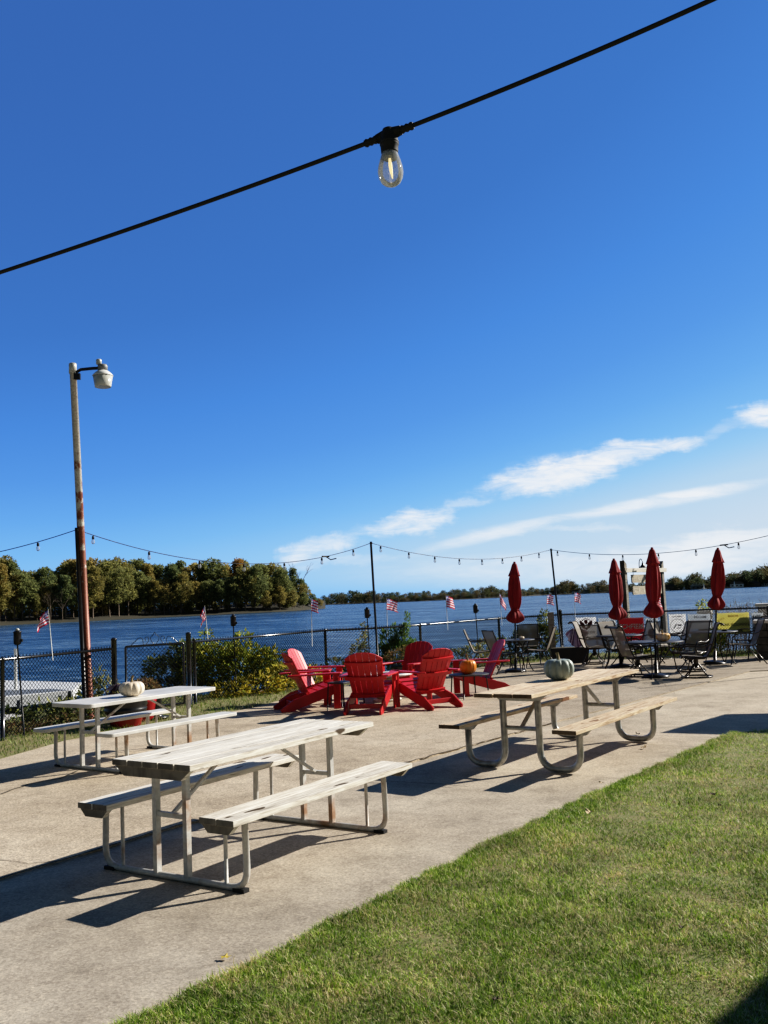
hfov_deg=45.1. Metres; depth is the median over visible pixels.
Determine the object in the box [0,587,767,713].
water
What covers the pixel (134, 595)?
tree
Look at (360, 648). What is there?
shrub
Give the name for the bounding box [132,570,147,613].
tree
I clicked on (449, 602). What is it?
flag
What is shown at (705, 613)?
stone pillar
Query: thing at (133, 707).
flower pot
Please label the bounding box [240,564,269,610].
tree
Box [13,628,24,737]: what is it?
garden torch
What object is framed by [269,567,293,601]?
tree
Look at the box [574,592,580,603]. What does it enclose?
flag
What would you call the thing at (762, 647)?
stone pillar
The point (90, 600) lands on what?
tree
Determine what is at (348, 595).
tree
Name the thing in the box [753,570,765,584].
tree
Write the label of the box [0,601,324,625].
island
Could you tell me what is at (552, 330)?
sky
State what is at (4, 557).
tree
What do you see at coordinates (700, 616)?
fence banner
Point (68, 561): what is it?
tree
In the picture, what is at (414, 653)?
adirondack chair
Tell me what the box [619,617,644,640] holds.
fence banner
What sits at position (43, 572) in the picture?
tree
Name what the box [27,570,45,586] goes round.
tree
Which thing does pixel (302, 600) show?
tree
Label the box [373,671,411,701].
fire table
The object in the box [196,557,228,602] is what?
tree
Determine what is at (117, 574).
tree
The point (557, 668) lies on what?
pumpkin
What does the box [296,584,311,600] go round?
tree
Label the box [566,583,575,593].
tree
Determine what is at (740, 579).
tree
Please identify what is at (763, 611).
stone pillar
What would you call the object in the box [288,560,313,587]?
dead tree
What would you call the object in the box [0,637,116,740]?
chain link fence
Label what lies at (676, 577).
tree
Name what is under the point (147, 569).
tree
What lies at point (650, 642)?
patio table
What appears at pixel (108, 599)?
tree
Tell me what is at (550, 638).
patio chair
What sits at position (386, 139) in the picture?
light string
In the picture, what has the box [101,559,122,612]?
tree
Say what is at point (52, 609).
tree
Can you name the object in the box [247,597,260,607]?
bush
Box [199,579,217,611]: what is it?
tree
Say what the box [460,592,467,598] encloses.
tree
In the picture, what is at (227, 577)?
tree
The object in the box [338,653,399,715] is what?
adirondack chair
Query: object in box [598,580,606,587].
tree
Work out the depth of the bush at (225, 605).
383.96 m
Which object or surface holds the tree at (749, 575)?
on the shore
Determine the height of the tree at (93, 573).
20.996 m
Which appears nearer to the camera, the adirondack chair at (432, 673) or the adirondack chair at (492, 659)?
the adirondack chair at (432, 673)
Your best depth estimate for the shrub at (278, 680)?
17.88 m
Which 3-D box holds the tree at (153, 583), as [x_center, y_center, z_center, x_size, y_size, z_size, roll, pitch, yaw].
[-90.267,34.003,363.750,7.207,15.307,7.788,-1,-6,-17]
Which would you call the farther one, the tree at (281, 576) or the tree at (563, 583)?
the tree at (563, 583)
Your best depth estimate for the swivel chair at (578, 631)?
21.60 m
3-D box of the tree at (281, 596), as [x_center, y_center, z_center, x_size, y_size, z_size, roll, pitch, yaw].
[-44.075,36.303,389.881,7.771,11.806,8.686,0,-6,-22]
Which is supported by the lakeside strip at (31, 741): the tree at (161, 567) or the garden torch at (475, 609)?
the garden torch at (475, 609)
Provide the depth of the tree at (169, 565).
386.67 m
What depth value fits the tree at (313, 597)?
435.96 m
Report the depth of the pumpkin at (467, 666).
15.39 m
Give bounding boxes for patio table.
[497,638,534,672]
[595,634,642,668]
[625,640,683,679]
[697,630,737,665]
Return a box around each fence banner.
[576,617,595,624]
[598,618,615,622]
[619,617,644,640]
[669,614,685,634]
[688,614,710,627]
[717,612,749,633]
[751,613,762,631]
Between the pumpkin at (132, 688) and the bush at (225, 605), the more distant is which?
the bush at (225, 605)
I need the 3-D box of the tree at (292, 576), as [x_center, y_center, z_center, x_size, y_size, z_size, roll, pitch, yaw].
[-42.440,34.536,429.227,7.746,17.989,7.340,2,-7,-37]
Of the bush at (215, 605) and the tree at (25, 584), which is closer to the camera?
the tree at (25, 584)
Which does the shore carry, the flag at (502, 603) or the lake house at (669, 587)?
the lake house at (669, 587)
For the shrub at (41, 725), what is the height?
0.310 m
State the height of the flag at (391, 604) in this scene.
0.836 m
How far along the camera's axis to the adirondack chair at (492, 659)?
15.96 m
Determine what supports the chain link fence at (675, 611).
on the lakeside strip at (31, 741)
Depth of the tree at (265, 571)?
389.42 m
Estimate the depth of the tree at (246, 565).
407.08 m
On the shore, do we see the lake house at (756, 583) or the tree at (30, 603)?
the lake house at (756, 583)
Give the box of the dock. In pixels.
[5,649,80,711]
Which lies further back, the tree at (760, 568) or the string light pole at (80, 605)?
the tree at (760, 568)
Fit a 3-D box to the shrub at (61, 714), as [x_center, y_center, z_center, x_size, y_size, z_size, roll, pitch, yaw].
[-5.487,3.131,14.269,2.380,0.533,0.980,-3,-5,0]
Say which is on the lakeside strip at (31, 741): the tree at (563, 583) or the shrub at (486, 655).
the shrub at (486, 655)
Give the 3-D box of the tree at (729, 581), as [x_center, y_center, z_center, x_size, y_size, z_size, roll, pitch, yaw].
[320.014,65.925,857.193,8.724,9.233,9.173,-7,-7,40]
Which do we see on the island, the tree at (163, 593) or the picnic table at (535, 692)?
the tree at (163, 593)
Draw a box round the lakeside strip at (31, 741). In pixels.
[0,650,756,758]
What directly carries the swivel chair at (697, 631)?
on the patio
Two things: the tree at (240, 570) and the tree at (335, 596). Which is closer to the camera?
the tree at (240, 570)
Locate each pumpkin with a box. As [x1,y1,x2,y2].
[119,675,144,696]
[460,654,475,673]
[544,652,573,679]
[656,629,669,640]
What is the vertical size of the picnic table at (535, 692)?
0.764 m
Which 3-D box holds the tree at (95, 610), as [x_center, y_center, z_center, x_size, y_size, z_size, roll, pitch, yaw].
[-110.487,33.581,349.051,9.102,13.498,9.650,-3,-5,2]
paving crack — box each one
[1,723,549,877]
[1,764,90,793]
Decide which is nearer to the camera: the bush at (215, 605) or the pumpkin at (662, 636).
the pumpkin at (662, 636)
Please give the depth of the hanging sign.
26.53 m
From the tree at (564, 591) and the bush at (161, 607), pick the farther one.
the tree at (564, 591)
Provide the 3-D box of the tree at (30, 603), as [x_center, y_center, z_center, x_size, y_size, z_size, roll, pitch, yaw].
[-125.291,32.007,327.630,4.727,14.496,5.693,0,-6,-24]
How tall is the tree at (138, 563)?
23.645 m
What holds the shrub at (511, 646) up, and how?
on the ground
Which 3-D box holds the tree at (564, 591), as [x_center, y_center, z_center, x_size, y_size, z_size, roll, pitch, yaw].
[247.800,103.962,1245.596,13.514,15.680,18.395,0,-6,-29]
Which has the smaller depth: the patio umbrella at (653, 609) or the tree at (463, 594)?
the patio umbrella at (653, 609)
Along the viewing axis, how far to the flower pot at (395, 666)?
19.21 m
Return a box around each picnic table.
[33,686,236,773]
[78,719,411,893]
[439,669,676,772]
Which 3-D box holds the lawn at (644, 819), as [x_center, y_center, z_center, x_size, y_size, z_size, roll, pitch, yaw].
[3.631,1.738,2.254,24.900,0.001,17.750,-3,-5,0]
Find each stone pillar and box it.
[697,610,712,627]
[753,619,767,658]
[754,603,767,615]
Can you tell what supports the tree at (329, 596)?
on the shore
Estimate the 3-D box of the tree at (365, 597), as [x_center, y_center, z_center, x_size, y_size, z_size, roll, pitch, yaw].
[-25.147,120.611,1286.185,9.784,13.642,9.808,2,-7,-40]
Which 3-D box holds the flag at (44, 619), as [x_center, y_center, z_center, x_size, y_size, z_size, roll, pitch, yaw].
[-4.968,1.797,13.506,0.265,0.748,0.088,-4,-6,13]
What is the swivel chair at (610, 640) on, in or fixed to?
on the patio
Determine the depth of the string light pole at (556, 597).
24.61 m
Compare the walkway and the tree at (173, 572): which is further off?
the tree at (173, 572)
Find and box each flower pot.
[104,684,147,727]
[134,676,161,720]
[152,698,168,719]
[382,644,408,669]
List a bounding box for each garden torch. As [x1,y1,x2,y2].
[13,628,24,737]
[230,614,236,690]
[364,607,370,670]
[473,603,479,666]
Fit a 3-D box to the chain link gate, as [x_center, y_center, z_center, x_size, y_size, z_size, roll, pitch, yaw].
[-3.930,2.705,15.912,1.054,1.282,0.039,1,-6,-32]
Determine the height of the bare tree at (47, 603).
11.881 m
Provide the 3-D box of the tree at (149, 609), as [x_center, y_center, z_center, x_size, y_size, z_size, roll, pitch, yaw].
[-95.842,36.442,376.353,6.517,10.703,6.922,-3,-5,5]
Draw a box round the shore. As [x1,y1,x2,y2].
[325,585,767,604]
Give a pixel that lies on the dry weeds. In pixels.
(745, 647)
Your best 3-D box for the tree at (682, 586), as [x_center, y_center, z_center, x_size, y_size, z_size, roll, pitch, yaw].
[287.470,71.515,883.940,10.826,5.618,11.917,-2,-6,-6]
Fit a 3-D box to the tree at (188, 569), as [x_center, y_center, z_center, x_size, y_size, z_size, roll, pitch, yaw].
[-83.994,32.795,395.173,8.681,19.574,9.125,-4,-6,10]
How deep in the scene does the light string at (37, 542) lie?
14.92 m
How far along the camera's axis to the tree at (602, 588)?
1136.37 m
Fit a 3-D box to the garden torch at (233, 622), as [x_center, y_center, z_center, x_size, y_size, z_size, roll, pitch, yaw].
[-2.887,2.765,17.914,0.140,1.574,0.114,-5,-6,25]
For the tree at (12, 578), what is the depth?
322.87 m
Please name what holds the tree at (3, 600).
on the island
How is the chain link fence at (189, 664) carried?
on the lakeside strip at (31, 741)
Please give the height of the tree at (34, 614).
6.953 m
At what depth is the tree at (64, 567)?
354.17 m
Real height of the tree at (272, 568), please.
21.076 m
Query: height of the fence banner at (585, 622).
0.573 m
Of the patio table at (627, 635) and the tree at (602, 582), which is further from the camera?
the tree at (602, 582)
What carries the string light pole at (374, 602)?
on the lakeside strip at (31, 741)
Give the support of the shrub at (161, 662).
on the ground
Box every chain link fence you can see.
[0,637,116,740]
[185,609,563,704]
[561,606,767,654]
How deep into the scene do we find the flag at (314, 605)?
19.40 m
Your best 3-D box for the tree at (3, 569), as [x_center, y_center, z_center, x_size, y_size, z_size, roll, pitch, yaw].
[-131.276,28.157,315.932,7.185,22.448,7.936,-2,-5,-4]
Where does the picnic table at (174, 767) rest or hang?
on the walkway
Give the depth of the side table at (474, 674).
15.38 m
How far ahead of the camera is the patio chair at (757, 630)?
19.75 m
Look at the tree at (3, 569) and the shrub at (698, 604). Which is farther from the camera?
the tree at (3, 569)
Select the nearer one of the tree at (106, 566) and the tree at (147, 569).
the tree at (106, 566)
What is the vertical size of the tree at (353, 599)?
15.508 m
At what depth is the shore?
1150.59 m
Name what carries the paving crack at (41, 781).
on the patio
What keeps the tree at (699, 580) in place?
on the shore
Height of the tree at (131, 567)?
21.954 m
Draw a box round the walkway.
[0,671,767,1023]
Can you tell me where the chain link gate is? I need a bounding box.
[124,632,185,705]
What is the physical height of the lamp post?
5.786 m
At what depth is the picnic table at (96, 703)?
10.33 m
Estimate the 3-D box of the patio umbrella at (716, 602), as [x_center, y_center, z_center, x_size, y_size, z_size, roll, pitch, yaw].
[7.260,2.041,20.226,0.480,2.530,0.480,3,-5,1]
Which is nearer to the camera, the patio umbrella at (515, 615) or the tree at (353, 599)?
the patio umbrella at (515, 615)
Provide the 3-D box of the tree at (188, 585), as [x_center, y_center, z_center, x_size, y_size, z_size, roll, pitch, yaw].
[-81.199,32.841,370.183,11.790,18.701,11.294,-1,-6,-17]
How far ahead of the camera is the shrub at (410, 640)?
20.52 m
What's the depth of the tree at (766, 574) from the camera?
860.30 m
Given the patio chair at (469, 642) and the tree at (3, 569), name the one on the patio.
the patio chair at (469, 642)
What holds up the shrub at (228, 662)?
on the ground
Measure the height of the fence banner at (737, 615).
0.529 m
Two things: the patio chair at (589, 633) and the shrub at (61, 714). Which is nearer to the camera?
the shrub at (61, 714)
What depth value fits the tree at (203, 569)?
393.21 m
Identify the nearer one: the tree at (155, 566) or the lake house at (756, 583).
the tree at (155, 566)
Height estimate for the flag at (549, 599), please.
0.725 m
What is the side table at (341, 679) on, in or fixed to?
on the patio
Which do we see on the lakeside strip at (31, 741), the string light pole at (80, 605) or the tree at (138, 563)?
the string light pole at (80, 605)
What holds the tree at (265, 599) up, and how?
on the island
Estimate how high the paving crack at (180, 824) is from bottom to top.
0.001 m
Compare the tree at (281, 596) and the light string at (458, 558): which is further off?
the tree at (281, 596)
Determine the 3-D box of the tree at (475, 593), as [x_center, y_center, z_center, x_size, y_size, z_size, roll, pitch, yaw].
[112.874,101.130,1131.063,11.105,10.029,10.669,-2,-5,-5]
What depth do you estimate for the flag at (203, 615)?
17.20 m
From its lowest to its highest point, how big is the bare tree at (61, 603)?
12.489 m
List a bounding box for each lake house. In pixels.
[665,584,677,589]
[691,583,702,588]
[730,581,743,587]
[745,581,759,586]
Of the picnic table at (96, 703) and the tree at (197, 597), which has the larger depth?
the tree at (197, 597)
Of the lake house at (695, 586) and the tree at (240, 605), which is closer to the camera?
the tree at (240, 605)
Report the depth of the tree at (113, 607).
358.50 m
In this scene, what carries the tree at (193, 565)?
on the island
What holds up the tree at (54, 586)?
on the island
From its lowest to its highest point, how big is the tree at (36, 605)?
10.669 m
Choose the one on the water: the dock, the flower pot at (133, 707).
the dock
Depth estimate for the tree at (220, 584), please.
373.48 m
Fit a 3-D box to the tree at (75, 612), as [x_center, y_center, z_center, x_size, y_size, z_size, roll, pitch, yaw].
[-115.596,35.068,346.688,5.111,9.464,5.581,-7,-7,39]
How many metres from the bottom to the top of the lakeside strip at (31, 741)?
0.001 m
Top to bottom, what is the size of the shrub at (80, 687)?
0.783 m
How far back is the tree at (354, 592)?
1363.02 m
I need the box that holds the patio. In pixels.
[0,656,767,879]
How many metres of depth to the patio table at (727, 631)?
19.89 m
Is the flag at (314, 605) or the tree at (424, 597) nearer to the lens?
the flag at (314, 605)
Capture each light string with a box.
[0,0,716,273]
[0,530,74,551]
[85,532,369,571]
[372,543,548,564]
[555,536,765,560]
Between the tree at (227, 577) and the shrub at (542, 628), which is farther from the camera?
the tree at (227, 577)
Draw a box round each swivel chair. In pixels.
[568,621,606,664]
[594,620,640,666]
[604,625,658,676]
[668,620,712,671]
[677,622,723,677]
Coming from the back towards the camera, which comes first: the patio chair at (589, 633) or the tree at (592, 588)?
the tree at (592, 588)
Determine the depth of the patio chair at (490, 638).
20.15 m
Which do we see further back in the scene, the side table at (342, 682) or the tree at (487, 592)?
the tree at (487, 592)
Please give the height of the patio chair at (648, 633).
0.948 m
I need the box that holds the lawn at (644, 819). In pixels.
[140,730,767,1023]
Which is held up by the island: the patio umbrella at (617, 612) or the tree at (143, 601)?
the tree at (143, 601)
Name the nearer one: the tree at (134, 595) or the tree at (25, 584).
the tree at (25, 584)
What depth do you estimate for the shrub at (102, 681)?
16.73 m
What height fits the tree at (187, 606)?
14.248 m
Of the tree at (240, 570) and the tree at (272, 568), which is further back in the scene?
the tree at (272, 568)
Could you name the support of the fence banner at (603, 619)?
attached to the chain link fence at (675, 611)
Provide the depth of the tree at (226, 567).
400.48 m
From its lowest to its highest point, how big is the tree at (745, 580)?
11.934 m
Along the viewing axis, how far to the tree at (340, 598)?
1426.41 m
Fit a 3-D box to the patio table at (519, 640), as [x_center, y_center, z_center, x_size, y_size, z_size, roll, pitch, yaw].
[2.882,3.168,20.400,0.916,0.706,0.916,-1,-6,-11]
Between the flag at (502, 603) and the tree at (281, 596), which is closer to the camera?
the flag at (502, 603)
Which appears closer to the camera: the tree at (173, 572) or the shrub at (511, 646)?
the shrub at (511, 646)
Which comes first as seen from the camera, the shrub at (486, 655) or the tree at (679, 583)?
the shrub at (486, 655)
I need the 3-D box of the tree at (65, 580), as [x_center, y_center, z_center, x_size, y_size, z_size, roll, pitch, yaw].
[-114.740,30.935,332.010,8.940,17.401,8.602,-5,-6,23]
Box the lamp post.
[69,359,112,719]
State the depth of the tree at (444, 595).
1117.14 m
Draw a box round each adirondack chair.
[273,653,341,712]
[279,649,344,701]
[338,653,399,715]
[383,641,432,678]
[390,648,462,710]
[451,639,509,696]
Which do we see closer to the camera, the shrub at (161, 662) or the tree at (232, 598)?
the shrub at (161, 662)
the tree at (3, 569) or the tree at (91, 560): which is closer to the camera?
the tree at (3, 569)
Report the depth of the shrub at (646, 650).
22.93 m
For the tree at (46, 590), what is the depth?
329.41 m
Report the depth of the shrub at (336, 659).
19.75 m
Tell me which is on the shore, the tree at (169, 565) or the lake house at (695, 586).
the lake house at (695, 586)
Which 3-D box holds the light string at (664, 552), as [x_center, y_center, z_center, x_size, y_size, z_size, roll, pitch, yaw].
[6.643,0.813,21.410,0.222,0.531,7.970,1,-6,-32]
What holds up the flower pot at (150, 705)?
on the lakeside strip at (31, 741)
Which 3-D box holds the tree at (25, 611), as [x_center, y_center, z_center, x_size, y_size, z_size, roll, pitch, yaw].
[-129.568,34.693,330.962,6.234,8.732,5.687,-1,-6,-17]
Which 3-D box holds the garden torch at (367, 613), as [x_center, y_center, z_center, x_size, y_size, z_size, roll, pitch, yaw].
[-0.322,2.828,19.796,0.154,1.581,0.122,-8,-7,42]
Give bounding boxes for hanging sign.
[620,559,667,632]
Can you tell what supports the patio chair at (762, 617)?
on the patio
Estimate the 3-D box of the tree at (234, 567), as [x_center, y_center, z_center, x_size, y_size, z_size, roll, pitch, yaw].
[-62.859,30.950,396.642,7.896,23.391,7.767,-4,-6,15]
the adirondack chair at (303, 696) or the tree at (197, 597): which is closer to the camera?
the adirondack chair at (303, 696)
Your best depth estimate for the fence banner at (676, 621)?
23.48 m
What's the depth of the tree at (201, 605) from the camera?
378.21 m
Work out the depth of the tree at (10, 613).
331.31 m
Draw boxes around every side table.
[327,680,358,710]
[331,672,364,702]
[449,672,488,699]
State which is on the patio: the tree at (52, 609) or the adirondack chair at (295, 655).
the adirondack chair at (295, 655)
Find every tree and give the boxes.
[0,554,20,578]
[0,563,8,596]
[0,575,14,610]
[1,593,12,620]
[4,559,20,578]
[6,605,19,618]
[7,574,23,620]
[9,569,41,619]
[13,603,30,618]
[24,586,33,619]
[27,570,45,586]
[30,606,42,617]
[32,593,41,619]
[33,566,57,609]
[39,585,54,610]
[40,606,53,615]
[42,590,58,620]
[47,582,61,618]
[52,561,76,588]
[54,575,76,618]
[54,590,72,619]
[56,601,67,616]
[61,558,71,613]
[68,559,76,584]
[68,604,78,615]
[69,581,98,610]
[86,557,113,608]
[87,565,106,617]
[89,585,102,615]
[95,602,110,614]
[96,560,115,613]
[100,576,117,616]
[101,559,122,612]
[107,566,134,615]
[110,556,127,567]
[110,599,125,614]
[115,567,138,615]
[121,563,135,570]
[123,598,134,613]
[128,558,144,573]
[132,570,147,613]
[132,575,156,613]
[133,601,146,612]
[140,562,154,581]
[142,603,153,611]
[146,579,161,614]
[152,563,160,609]
[152,576,175,614]
[155,564,166,580]
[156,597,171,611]
[163,563,177,610]
[165,566,181,613]
[167,571,194,613]
[175,560,186,608]
[178,581,194,611]
[179,566,193,584]
[186,581,202,612]
[189,562,197,607]
[194,581,211,610]
[195,563,213,585]
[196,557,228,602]
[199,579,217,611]
[210,563,231,607]
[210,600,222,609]
[211,579,226,611]
[222,574,249,610]
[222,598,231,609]
[224,576,233,610]
[229,557,243,607]
[229,565,259,610]
[236,598,243,608]
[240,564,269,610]
[242,559,249,599]
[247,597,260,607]
[257,565,273,608]
[259,590,271,606]
[265,576,282,608]
[266,562,287,605]
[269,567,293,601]
[271,585,287,608]
[280,580,297,607]
[286,590,299,608]
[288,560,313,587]
[288,567,298,586]
[294,578,308,602]
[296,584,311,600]
[298,592,308,608]
[308,594,317,603]
[327,593,335,602]
[330,592,339,603]
[335,594,345,603]
[346,590,353,601]
[350,590,359,602]
[352,594,358,602]
[355,594,362,602]
[363,594,368,602]
[421,594,427,600]
[439,593,449,598]
[452,588,461,594]
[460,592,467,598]
[472,591,480,597]
[479,586,485,596]
[483,588,490,596]
[485,585,498,594]
[553,585,560,593]
[559,579,570,587]
[562,584,569,593]
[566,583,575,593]
[589,585,596,592]
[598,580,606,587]
[599,585,605,591]
[667,576,680,582]
[674,581,683,588]
[679,584,689,589]
[689,572,705,582]
[691,577,705,586]
[726,579,733,586]
[728,574,739,581]
[732,575,745,585]
[738,575,749,586]
[741,572,754,585]
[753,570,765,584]
[756,565,767,571]
[756,572,767,583]
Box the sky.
[0,0,767,606]
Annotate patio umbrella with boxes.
[505,562,526,672]
[608,558,631,667]
[643,547,669,677]
[703,548,726,664]
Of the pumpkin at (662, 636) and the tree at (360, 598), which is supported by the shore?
the tree at (360, 598)
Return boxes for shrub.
[5,697,103,727]
[5,710,91,734]
[16,676,103,717]
[92,664,120,696]
[140,638,203,696]
[169,627,309,692]
[209,661,322,697]
[270,649,362,685]
[342,621,369,671]
[375,610,416,669]
[449,638,518,666]
[488,632,534,659]
[513,608,559,659]
[629,627,727,655]
[695,598,707,608]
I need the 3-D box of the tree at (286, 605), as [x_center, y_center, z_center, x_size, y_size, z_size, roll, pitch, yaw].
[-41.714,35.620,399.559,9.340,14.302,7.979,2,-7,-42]
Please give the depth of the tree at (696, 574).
892.20 m
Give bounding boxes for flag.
[37,609,52,660]
[200,606,207,637]
[311,599,317,628]
[386,598,397,635]
[446,596,454,627]
[499,593,506,621]
[547,595,553,621]
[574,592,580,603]
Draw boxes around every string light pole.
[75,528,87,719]
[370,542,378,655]
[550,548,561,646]
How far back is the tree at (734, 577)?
858.20 m
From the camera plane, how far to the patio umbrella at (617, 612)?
20.41 m
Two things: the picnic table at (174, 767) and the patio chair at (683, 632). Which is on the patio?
the patio chair at (683, 632)
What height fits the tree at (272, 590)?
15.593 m
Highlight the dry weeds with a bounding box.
[706,599,764,650]
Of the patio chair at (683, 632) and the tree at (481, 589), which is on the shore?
the tree at (481, 589)
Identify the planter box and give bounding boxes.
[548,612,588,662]
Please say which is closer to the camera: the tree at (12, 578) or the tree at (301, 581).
the tree at (12, 578)
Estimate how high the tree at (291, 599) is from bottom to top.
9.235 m
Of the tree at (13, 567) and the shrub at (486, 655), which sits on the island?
the tree at (13, 567)
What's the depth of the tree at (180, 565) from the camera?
397.79 m
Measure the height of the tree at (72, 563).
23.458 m
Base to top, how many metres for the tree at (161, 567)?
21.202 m
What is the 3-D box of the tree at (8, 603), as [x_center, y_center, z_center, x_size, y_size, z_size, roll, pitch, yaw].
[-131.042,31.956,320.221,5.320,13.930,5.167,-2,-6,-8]
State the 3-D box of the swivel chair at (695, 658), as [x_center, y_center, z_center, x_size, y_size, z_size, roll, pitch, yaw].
[5.937,2.577,17.317,0.835,1.003,0.650,-4,-6,14]
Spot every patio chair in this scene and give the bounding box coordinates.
[463,629,498,669]
[481,630,526,674]
[516,624,540,663]
[522,626,556,668]
[579,624,618,666]
[623,621,664,662]
[650,621,693,664]
[654,621,691,663]
[725,618,767,664]
[734,616,767,659]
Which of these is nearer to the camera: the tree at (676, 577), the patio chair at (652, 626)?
the patio chair at (652, 626)
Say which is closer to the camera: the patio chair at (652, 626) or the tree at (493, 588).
the patio chair at (652, 626)
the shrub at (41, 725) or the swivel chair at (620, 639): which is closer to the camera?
the shrub at (41, 725)
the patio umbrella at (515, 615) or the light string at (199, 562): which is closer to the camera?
the light string at (199, 562)
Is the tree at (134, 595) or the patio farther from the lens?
the tree at (134, 595)
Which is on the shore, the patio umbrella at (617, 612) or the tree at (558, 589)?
the tree at (558, 589)
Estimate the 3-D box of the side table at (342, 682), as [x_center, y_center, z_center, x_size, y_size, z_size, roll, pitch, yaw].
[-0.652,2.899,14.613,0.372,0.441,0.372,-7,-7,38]
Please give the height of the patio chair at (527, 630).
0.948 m
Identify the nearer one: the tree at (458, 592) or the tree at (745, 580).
the tree at (745, 580)

